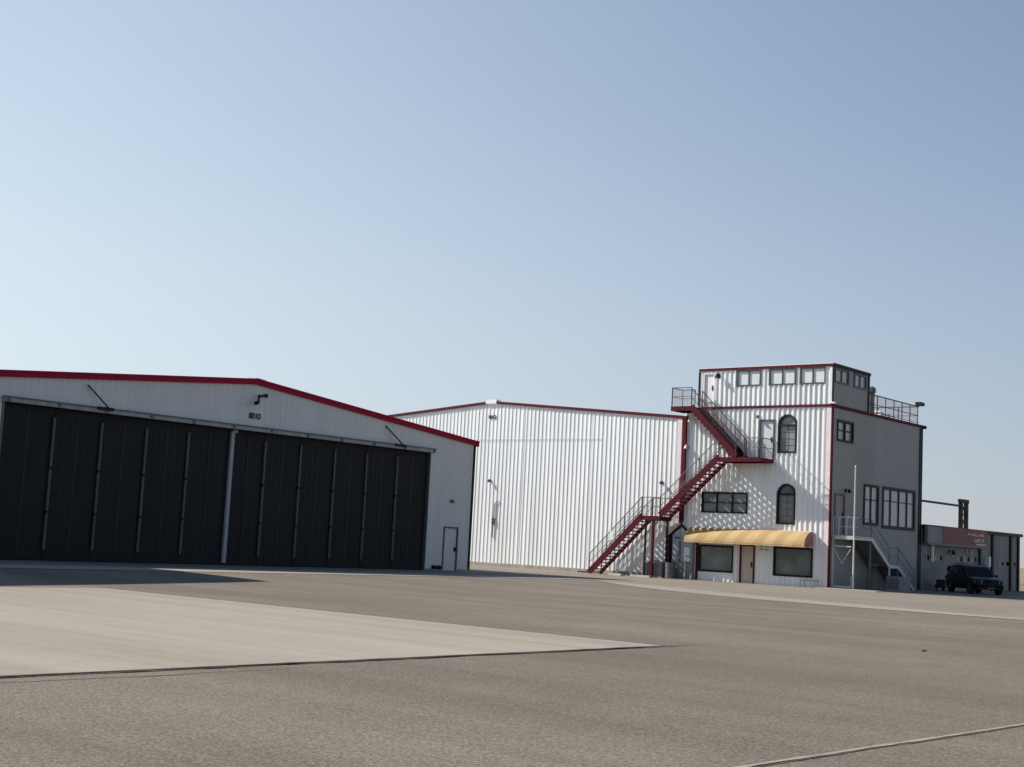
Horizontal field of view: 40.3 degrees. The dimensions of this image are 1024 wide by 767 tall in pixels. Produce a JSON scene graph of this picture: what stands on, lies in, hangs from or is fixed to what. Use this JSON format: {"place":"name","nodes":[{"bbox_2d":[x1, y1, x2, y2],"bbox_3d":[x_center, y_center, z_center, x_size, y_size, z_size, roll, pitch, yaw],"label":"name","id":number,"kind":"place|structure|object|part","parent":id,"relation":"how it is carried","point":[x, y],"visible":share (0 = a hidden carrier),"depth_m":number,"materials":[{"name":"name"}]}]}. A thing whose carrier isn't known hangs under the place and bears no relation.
{"place":"outdoors","nodes":[
{"label":"outdoors","id":0,"kind":"place"},
{"bbox_2d":[0,559,1023,766],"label":"asphalt pavement","id":1,"kind":"structure","parent":0,"point":[758,681],"depth_m":15.01,"materials":[{"name":"grey asphalt"}]},
{"bbox_2d":[0,666,324,682],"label":"pavement crack line","id":2,"kind":"object","parent":1,"relation":"on","point":[135,676],"visible":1,"depth_m":14.54,"materials":[{"name":"asphalt"}]},
{"bbox_2d":[0,369,479,570],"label":"hangar","id":3,"kind":"structure","parent":1,"relation":"on","point":[115,467],"depth_m":58.50,"materials":[{"name":"grey paint"}]},
{"bbox_2d":[0,402,54,559],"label":"door leaf","id":4,"kind":"structure","parent":3,"relation":"in","point":[27,429],"depth_m":51.50,"materials":[{"name":"grey metal"}]},
{"bbox_2d":[41,408,102,560],"bbox_3d":[-16.743,3.873,53.056,0.220,5.680,2.205,-2,-8,39],"label":"door leaf","id":5,"kind":"structure","parent":3,"relation":"in","point":[71,483],"depth_m":53.03,"materials":[{"name":"grey metal"}]},
{"bbox_2d":[90,414,147,561],"bbox_3d":[-15.424,4.124,54.669,0.220,5.680,2.195,-2,-8,39],"label":"door leaf","id":6,"kind":"structure","parent":3,"relation":"in","point":[115,513],"depth_m":54.65,"materials":[{"name":"grey metal"}]},
{"bbox_2d":[135,419,188,562],"bbox_3d":[-14.112,4.373,56.270,0.220,5.680,2.185,-2,-8,39],"label":"door leaf","id":7,"kind":"structure","parent":3,"relation":"in","point":[165,443],"depth_m":56.25,"materials":[{"name":"grey metal"}]},
{"bbox_2d":[178,424,231,563],"bbox_3d":[-12.747,4.632,57.937,0.220,5.680,2.365,-2,-8,39],"label":"door leaf","id":8,"kind":"structure","parent":3,"relation":"in","point":[207,449],"depth_m":57.90,"materials":[{"name":"grey metal"}]},
{"bbox_2d":[221,430,265,564],"bbox_3d":[-11.439,4.878,59.509,0.250,5.680,1.985,-2,-8,39],"label":"door leaf","id":9,"kind":"structure","parent":3,"relation":"in","point":[246,449],"depth_m":59.50,"materials":[{"name":"grey metal"}]},
{"bbox_2d":[256,434,300,565],"bbox_3d":[-10.211,5.113,61.032,0.220,5.680,2.165,-2,-8,39],"label":"door leaf","id":10,"kind":"structure","parent":3,"relation":"in","point":[281,453],"depth_m":61.01,"materials":[{"name":"grey metal"}]},
{"bbox_2d":[292,438,335,566],"bbox_3d":[-8.902,5.362,62.629,0.220,5.680,2.205,-2,-8,39],"label":"door leaf","id":11,"kind":"structure","parent":3,"relation":"in","point":[316,457],"depth_m":62.61,"materials":[{"name":"grey metal"}]},
{"bbox_2d":[326,442,366,567],"bbox_3d":[-7.597,5.609,64.222,0.220,5.680,2.155,-2,-8,39],"label":"door leaf","id":12,"kind":"structure","parent":3,"relation":"in","point":[347,491],"depth_m":64.20,"materials":[{"name":"grey metal"}]},
{"bbox_2d":[359,446,397,568],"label":"door leaf","id":13,"kind":"structure","parent":3,"relation":"in","point":[380,463],"depth_m":65.77,"materials":[{"name":"grey metal"}]},
{"bbox_2d":[390,449,427,568],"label":"door leaf","id":14,"kind":"structure","parent":3,"relation":"in","point":[411,466],"depth_m":67.42,"materials":[{"name":"grey metal"}]},
{"bbox_2d":[441,526,458,570],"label":"door","id":15,"kind":"structure","parent":3,"relation":"in","point":[449,548],"depth_m":69.47,"materials":[{"name":"grey paint"}]},
{"bbox_2d":[0,587,660,674],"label":"concrete slab","id":16,"kind":"structure","parent":1,"relation":"on","point":[54,630],"depth_m":21.27,"materials":[{"name":"grey concrete"}]},
{"bbox_2d":[0,643,712,676],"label":"pavement joint line","id":17,"kind":"object","parent":1,"relation":"on","point":[324,661],"visible":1,"depth_m":17.14,"materials":[{"name":"grey concrete"}]},
{"bbox_2d":[111,588,656,644],"bbox_3d":[-3.550,4.598,28.109,15.700,0.001,0.051,-2,-8,39],"label":"pavement joint line","id":18,"kind":"object","parent":1,"relation":"on","point":[402,618],"visible":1,"depth_m":26.84,"materials":[{"name":"grey concrete"}]},
{"bbox_2d":[735,723,1023,766],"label":"pavement seam line","id":19,"kind":"object","parent":1,"relation":"on","point":[801,757],"visible":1,"depth_m":12.00,"materials":[{"name":"grey concrete"}]},
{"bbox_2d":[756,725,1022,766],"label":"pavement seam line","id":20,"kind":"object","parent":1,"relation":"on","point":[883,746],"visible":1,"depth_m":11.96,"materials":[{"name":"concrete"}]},
{"bbox_2d":[0,560,1023,619],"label":"dusty pavement","id":21,"kind":"structure","parent":0,"point":[1004,603],"depth_m":60.92,"materials":[{"name":"grey concrete"}]},
{"bbox_2d":[388,399,682,574],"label":"hangar","id":22,"kind":"structure","parent":21,"relation":"on","point":[560,488],"depth_m":84.52,"materials":[{"name":"white paint"}]},
{"bbox_2d":[607,573,622,575],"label":"kerb block","id":23,"kind":"structure","parent":21,"relation":"on","point":[615,574],"depth_m":78.81,"materials":[{"name":"concrete"}]},
{"bbox_2d":[630,574,650,577],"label":"kerb block","id":24,"kind":"structure","parent":21,"relation":"on","point":[640,576],"depth_m":77.56,"materials":[{"name":"concrete"}]},
{"bbox_2d":[641,560,664,577],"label":"condenser unit","id":25,"kind":"object","parent":21,"relation":"on","point":[658,568],"visible":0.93,"depth_m":78.19,"materials":[{"name":"grey paint"}]},
{"bbox_2d":[665,562,674,578],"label":"drum","id":26,"kind":"object","parent":21,"relation":"on","point":[670,570],"visible":0.99,"depth_m":77.70,"materials":[{"name":"metal"}]},
{"bbox_2d":[587,387,773,576],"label":"outdoor staircase","id":27,"kind":"structure","parent":21,"relation":"on","point":[730,446],"depth_m":78.01,"materials":[{"name":"red metal"}]},
{"bbox_2d":[610,531,613,539],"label":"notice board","id":28,"kind":"object","parent":27,"relation":"attached to","point":[611,534],"visible":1,"depth_m":80.05,"materials":[{"name":"white metal"}]},
{"bbox_2d":[672,535,694,579],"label":"electrical cabinet","id":29,"kind":"object","parent":21,"relation":"on","point":[683,555],"visible":0.9,"depth_m":78.19,"materials":[{"name":"grey metal"}]},
{"bbox_2d":[799,579,818,582],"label":"bench","id":30,"kind":"object","parent":21,"relation":"on","point":[807,580],"visible":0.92,"depth_m":72.93,"materials":[{"name":"grey metal"}]},
{"bbox_2d":[815,587,884,591],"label":"concrete pad","id":31,"kind":"object","parent":21,"relation":"on","point":[849,589],"visible":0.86,"depth_m":71.29,"materials":[{"name":"grey concrete"}]},
{"bbox_2d":[852,465,855,588],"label":"pole","id":32,"kind":"object","parent":21,"relation":"on","point":[854,531],"visible":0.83,"depth_m":72.26,"materials":[{"name":"metal"}]},
{"bbox_2d":[831,516,914,590],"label":"side staircase","id":33,"kind":"structure","parent":21,"relation":"on","point":[868,550],"depth_m":75.16,"materials":[{"name":"metal"}]},
{"bbox_2d":[885,576,910,591],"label":"condenser unit","id":34,"kind":"object","parent":21,"relation":"on","point":[896,583],"visible":0.99,"depth_m":75.10,"materials":[{"name":"grey paint"}]},
{"bbox_2d":[934,579,946,590],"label":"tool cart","id":35,"kind":"object","parent":21,"relation":"on","point":[940,583],"visible":0.75,"depth_m":82.64,"materials":[{"name":"metal"}]},
{"bbox_2d":[920,524,1022,590],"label":"workshop","id":36,"kind":"structure","parent":21,"relation":"on","point":[943,548],"depth_m":87.36,"materials":[{"name":"grey metal"}]},
{"bbox_2d":[925,554,934,560],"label":"window","id":37,"kind":"structure","parent":36,"relation":"in","point":[927,556],"depth_m":83.13,"materials":[{"name":"grey glass"}]},
{"bbox_2d":[934,555,942,560],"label":"window","id":38,"kind":"structure","parent":36,"relation":"in","point":[937,557],"depth_m":84.42,"materials":[{"name":"grey glass"}]},
{"bbox_2d":[922,499,968,528],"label":"steel gantry","id":39,"kind":"object","parent":36,"relation":"on","point":[961,509],"visible":0.85,"depth_m":89.48,"materials":[{"name":"grey metal"}]},
{"bbox_2d":[956,555,963,562],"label":"window","id":40,"kind":"structure","parent":36,"relation":"in","point":[959,558],"depth_m":86.97,"materials":[{"name":"grey metal"}]},
{"bbox_2d":[964,556,970,562],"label":"window","id":41,"kind":"structure","parent":36,"relation":"in","point":[967,559],"depth_m":87.93,"materials":[{"name":"grey glass"}]},
{"bbox_2d":[971,556,977,562],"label":"window","id":42,"kind":"structure","parent":36,"relation":"in","point":[974,559],"depth_m":88.78,"materials":[{"name":"grey glass"}]},
{"bbox_2d":[998,561,1004,566],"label":"window","id":43,"kind":"structure","parent":36,"relation":"in","point":[1000,563],"depth_m":92.53,"materials":[{"name":"grey glass"}]},
{"bbox_2d":[945,563,1003,594],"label":"parked suv","id":44,"kind":"object","parent":21,"relation":"on","point":[971,579],"visible":1,"depth_m":78.88,"materials":[{"name":"black paint"}]},
{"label":"side window","id":45,"kind":"part","parent":44,"relation":"part of","materials":[{"name":"black glass"}]},
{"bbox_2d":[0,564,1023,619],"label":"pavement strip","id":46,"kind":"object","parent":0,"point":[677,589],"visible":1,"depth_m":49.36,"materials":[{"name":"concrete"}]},
{"bbox_2d":[0,0,1023,567],"label":"sky","id":47,"kind":"structure","parent":0,"point":[387,207],"materials":[{"name":"blue"}]},
{"bbox_2d":[667,363,926,589],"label":"tower building","id":48,"kind":"structure","parent":0,"point":[824,427],"depth_m":76.27,"materials":[{"name":"white paint"}]},
{"bbox_2d":[703,373,715,405],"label":"door","id":49,"kind":"structure","parent":48,"relation":"in","point":[709,380],"depth_m":78.86,"materials":[{"name":"white paint"}]},
{"bbox_2d":[698,544,733,572],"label":"shop window","id":50,"kind":"structure","parent":48,"relation":"in","point":[711,558],"depth_m":77.31,"materials":[{"name":"grey glass"}]},
{"bbox_2d":[701,492,747,513],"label":"window","id":51,"kind":"structure","parent":48,"relation":"in","point":[717,502],"depth_m":77.37,"materials":[{"name":"grey glass"}]},
{"bbox_2d":[739,544,754,583],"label":"door","id":52,"kind":"structure","parent":48,"relation":"in","point":[747,552],"depth_m":76.00,"materials":[{"name":"beige paint"}]},
{"bbox_2d":[736,369,761,386],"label":"window","id":53,"kind":"structure","parent":48,"relation":"in","point":[743,377],"depth_m":77.29,"materials":[{"name":"grey glass"}]},
{"bbox_2d":[758,419,774,457],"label":"door","id":54,"kind":"structure","parent":48,"relation":"in","point":[766,427],"depth_m":76.17,"materials":[{"name":"white paint"}]},
{"bbox_2d":[768,368,795,385],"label":"window","id":55,"kind":"structure","parent":48,"relation":"in","point":[781,376],"depth_m":75.98,"materials":[{"name":"grey glass"}]},
{"bbox_2d":[776,484,795,524],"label":"arched window","id":56,"kind":"structure","parent":48,"relation":"in","point":[786,494],"depth_m":75.03,"materials":[{"name":"grey glass"}]},
{"bbox_2d":[777,414,796,452],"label":"arched window","id":57,"kind":"structure","parent":48,"relation":"in","point":[787,424],"depth_m":75.47,"materials":[{"name":"grey glass"}]},
{"bbox_2d":[772,546,812,577],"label":"shop window","id":58,"kind":"structure","parent":48,"relation":"in","point":[791,561],"depth_m":74.33,"materials":[{"name":"grey glass"}]},
{"bbox_2d":[799,367,825,384],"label":"window","id":59,"kind":"structure","parent":48,"relation":"in","point":[808,375],"depth_m":74.84,"materials":[{"name":"grey glass"}]},
{"bbox_2d":[834,493,845,533],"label":"door","id":60,"kind":"structure","parent":48,"relation":"in","point":[839,499],"depth_m":74.22,"materials":[{"name":"grey paint"}]},
{"bbox_2d":[835,367,849,385],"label":"window","id":61,"kind":"structure","parent":48,"relation":"in","point":[842,376],"depth_m":74.88,"materials":[{"name":"grey glass"}]},
{"bbox_2d":[837,419,853,443],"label":"window","id":62,"kind":"structure","parent":48,"relation":"in","point":[845,429],"depth_m":74.99,"materials":[{"name":"grey metal"}]},
{"bbox_2d":[854,373,866,390],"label":"window","id":63,"kind":"structure","parent":48,"relation":"in","point":[860,381],"depth_m":76.60,"materials":[{"name":"grey glass"}]},
{"bbox_2d":[863,484,878,525],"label":"window","id":64,"kind":"structure","parent":48,"relation":"in","point":[871,492],"depth_m":77.20,"materials":[{"name":"grey glass"}]},
{"bbox_2d":[881,486,915,530],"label":"window","id":65,"kind":"structure","parent":48,"relation":"in","point":[898,505],"depth_m":80.00,"materials":[{"name":"grey glass"}]},
{"bbox_2d":[1020,568,1023,583],"bbox_3d":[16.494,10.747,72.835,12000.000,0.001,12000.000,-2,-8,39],"label":"ground","id":66,"kind":"structure","parent":0,"point":[1021,575],"depth_m":279.01,"materials":[{"name":"beige soil"}]}
]}

